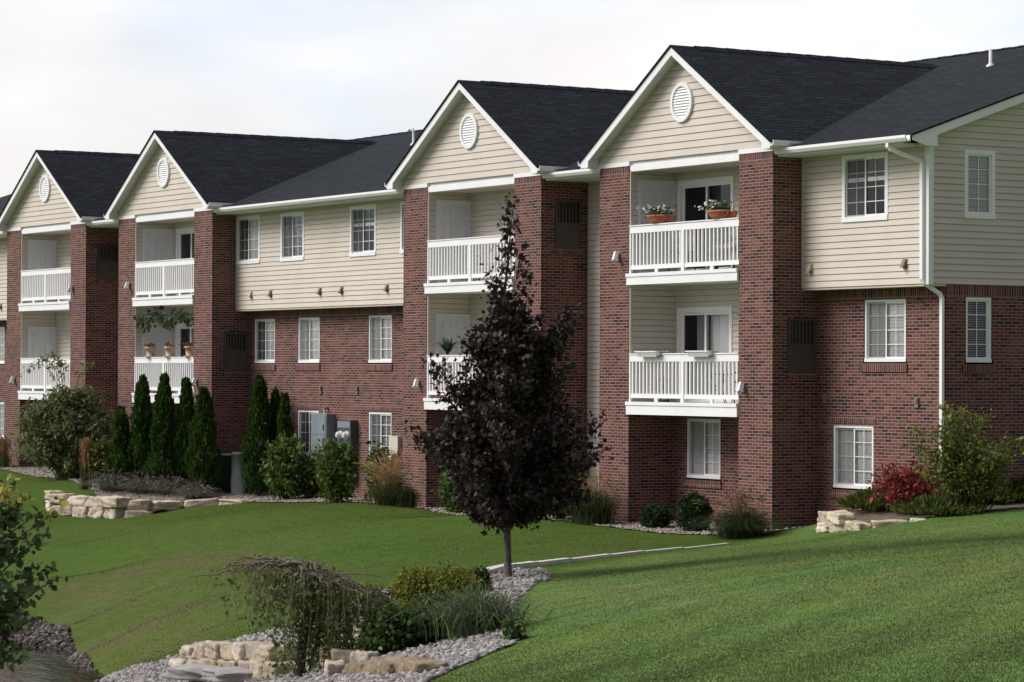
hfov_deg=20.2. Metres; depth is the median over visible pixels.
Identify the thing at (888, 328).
window
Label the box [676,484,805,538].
ornamental grass
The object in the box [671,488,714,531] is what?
boxwood ball
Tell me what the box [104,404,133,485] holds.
arborvitae
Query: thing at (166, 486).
lavender mound
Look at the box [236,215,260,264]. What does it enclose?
window
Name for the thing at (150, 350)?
clay pot
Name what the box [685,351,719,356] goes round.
planter box
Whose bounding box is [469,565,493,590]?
boxwood ball
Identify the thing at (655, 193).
storage door
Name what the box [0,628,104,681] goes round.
pond water
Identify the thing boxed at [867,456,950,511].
red shrub
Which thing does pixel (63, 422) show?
airy bush
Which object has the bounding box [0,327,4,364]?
window
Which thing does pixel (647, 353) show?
planter box
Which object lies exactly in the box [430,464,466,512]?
leafy shrub
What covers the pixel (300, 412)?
window
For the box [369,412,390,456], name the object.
window
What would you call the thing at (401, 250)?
window
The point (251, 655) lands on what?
stone wall
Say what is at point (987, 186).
window
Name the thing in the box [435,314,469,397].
storage door
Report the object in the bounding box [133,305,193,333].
garland
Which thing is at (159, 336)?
storage door
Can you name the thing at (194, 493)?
lavender mound
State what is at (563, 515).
leafy shrub
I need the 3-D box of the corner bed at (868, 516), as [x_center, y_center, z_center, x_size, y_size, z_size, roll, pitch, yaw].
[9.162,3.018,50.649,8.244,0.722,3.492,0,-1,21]
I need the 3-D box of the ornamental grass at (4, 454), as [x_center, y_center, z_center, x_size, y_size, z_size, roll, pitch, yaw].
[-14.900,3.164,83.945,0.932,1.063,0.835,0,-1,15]
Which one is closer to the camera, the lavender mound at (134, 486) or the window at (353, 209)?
the window at (353, 209)
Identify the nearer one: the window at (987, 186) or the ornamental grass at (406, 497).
the window at (987, 186)
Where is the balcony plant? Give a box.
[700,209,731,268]
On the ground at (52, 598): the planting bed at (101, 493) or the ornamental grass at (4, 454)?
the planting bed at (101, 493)
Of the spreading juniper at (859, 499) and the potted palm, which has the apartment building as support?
the potted palm
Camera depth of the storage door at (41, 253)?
84.46 m
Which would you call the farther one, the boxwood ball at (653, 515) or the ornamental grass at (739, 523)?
the boxwood ball at (653, 515)
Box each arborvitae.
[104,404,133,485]
[125,372,152,485]
[143,371,182,487]
[172,376,198,488]
[182,385,223,493]
[239,373,273,495]
[263,386,280,494]
[276,392,295,493]
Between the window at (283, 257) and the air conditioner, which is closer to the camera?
the window at (283, 257)
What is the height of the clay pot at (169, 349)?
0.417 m
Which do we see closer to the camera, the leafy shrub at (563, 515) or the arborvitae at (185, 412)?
the leafy shrub at (563, 515)
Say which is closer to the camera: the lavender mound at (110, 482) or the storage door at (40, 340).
the lavender mound at (110, 482)
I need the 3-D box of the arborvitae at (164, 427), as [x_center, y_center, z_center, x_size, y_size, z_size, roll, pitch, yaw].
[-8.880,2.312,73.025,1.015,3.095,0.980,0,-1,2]
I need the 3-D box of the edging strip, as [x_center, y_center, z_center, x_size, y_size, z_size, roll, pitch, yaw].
[1.544,3.613,47.251,0.407,0.238,8.402,0,-1,31]
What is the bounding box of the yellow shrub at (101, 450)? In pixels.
[86,435,115,484]
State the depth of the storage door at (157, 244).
77.65 m
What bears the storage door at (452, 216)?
in the apartment building
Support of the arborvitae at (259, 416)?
on the planting bed at (101, 493)
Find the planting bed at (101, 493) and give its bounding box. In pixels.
[0,465,790,534]
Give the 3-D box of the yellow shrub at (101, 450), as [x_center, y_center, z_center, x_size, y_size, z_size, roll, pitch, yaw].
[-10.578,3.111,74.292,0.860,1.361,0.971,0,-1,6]
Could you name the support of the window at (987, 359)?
in the apartment building
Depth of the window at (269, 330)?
73.22 m
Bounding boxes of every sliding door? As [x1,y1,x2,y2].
[175,323,193,392]
[176,227,193,295]
[677,176,734,270]
[677,306,732,402]
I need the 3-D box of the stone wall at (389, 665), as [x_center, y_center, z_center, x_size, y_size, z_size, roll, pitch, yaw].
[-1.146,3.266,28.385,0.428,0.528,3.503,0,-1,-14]
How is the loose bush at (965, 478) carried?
on the corner bed at (868, 516)
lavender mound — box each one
[61,466,146,490]
[97,469,161,492]
[137,473,187,494]
[167,479,231,499]
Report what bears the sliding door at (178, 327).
in the apartment building
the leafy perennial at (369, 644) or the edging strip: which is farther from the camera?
the edging strip
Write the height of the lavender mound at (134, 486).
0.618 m
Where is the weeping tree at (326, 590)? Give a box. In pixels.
[189,554,393,677]
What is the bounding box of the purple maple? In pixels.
[402,181,614,577]
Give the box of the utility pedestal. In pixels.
[231,452,245,494]
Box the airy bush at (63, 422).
[8,350,119,479]
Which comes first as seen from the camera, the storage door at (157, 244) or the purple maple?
the purple maple
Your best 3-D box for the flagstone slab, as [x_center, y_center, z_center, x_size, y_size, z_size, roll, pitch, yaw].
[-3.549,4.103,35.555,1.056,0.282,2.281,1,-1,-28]
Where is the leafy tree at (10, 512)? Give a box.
[0,474,68,672]
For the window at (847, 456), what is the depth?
53.11 m
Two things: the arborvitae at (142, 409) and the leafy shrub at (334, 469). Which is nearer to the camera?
the leafy shrub at (334, 469)
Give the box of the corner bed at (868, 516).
[851,502,1023,524]
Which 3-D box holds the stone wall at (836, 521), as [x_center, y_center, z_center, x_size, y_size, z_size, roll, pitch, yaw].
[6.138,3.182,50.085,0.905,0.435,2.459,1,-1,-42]
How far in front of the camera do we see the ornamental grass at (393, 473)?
65.17 m
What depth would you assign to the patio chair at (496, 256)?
63.28 m
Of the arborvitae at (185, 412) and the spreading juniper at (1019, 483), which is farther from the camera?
the arborvitae at (185, 412)
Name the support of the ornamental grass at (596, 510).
on the planting bed at (101, 493)
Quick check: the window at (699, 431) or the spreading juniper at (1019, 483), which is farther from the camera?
the window at (699, 431)
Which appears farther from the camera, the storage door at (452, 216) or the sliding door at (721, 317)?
the storage door at (452, 216)
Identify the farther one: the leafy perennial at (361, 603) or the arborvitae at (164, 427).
the arborvitae at (164, 427)
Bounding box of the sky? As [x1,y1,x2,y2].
[0,0,1023,196]
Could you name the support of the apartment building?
on the ground at (52, 598)
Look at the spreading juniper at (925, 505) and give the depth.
49.66 m
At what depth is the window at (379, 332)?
68.28 m
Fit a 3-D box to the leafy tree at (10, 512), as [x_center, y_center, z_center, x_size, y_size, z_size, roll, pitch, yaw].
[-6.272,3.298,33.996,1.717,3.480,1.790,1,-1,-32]
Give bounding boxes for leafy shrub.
[258,430,312,499]
[292,451,325,498]
[311,435,368,502]
[360,435,392,500]
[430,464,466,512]
[548,454,593,519]
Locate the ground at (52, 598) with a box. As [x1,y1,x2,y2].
[0,469,1023,681]
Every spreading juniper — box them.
[830,486,897,511]
[885,493,994,517]
[980,480,1023,504]
[1005,475,1023,502]
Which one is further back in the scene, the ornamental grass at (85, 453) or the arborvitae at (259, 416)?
the ornamental grass at (85, 453)
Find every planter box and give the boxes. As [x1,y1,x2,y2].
[634,351,667,356]
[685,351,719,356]
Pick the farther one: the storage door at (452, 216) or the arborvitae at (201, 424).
the arborvitae at (201, 424)
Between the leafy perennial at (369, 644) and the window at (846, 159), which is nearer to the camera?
the leafy perennial at (369, 644)
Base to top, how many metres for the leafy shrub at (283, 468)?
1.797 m
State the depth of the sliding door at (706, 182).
57.05 m
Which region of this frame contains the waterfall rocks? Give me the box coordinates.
[311,617,379,677]
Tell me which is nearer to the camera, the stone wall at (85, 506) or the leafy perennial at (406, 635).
the leafy perennial at (406, 635)
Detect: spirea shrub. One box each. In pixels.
[386,561,437,609]
[423,559,485,601]
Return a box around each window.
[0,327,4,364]
[0,402,3,437]
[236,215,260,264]
[254,319,274,363]
[280,211,304,261]
[297,317,319,363]
[298,410,318,455]
[349,204,375,256]
[368,315,391,363]
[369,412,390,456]
[399,201,403,253]
[686,418,720,480]
[832,425,872,489]
[841,151,889,222]
[863,299,906,363]
[962,149,995,218]
[965,297,991,363]
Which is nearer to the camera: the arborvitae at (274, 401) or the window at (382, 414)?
the window at (382, 414)
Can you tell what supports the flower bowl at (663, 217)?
on the apartment building
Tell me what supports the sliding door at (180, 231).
in the apartment building
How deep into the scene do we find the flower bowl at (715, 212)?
54.68 m
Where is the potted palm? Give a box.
[434,334,460,397]
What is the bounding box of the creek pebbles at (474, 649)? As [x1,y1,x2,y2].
[99,567,550,681]
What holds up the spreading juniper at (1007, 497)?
on the corner bed at (868, 516)
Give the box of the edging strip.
[486,543,729,572]
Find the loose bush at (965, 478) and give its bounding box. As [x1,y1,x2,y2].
[895,401,1023,513]
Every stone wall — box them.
[44,490,248,518]
[169,640,295,679]
[342,655,448,675]
[816,510,926,532]
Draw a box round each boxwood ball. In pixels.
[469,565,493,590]
[635,501,675,527]
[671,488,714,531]
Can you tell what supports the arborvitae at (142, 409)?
on the planting bed at (101, 493)
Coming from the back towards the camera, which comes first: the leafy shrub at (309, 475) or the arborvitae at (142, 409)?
the arborvitae at (142, 409)
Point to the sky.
(76, 75)
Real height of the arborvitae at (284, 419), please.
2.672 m
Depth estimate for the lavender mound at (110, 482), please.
73.25 m
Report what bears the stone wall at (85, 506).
on the ground at (52, 598)
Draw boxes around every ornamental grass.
[0,433,16,466]
[78,436,93,488]
[352,448,405,505]
[380,480,437,507]
[380,576,599,640]
[553,470,633,524]
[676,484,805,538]
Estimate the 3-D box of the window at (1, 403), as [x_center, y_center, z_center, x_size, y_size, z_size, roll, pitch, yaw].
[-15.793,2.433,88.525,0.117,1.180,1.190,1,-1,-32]
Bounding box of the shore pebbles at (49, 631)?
[1,600,98,681]
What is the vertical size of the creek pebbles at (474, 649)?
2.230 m
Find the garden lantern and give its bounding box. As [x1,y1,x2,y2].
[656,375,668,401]
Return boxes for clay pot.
[144,342,156,356]
[163,341,179,356]
[182,342,193,356]
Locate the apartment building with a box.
[0,45,1023,529]
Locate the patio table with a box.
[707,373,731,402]
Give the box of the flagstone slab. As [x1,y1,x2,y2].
[161,663,252,681]
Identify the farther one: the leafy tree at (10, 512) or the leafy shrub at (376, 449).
the leafy shrub at (376, 449)
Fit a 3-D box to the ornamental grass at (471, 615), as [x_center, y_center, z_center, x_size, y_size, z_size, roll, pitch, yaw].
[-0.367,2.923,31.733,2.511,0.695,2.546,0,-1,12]
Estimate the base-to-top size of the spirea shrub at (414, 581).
0.708 m
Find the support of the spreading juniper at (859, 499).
on the corner bed at (868, 516)
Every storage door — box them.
[27,239,56,302]
[27,326,55,390]
[141,323,172,391]
[142,228,172,296]
[435,199,470,282]
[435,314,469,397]
[638,180,675,272]
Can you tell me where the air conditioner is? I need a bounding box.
[205,453,247,493]
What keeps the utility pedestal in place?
on the planting bed at (101, 493)
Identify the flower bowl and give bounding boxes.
[637,203,677,223]
[698,199,737,218]
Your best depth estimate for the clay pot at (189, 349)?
74.41 m
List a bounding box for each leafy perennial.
[353,619,398,654]
[354,584,394,619]
[355,599,444,653]
[410,589,467,641]
[499,610,534,640]

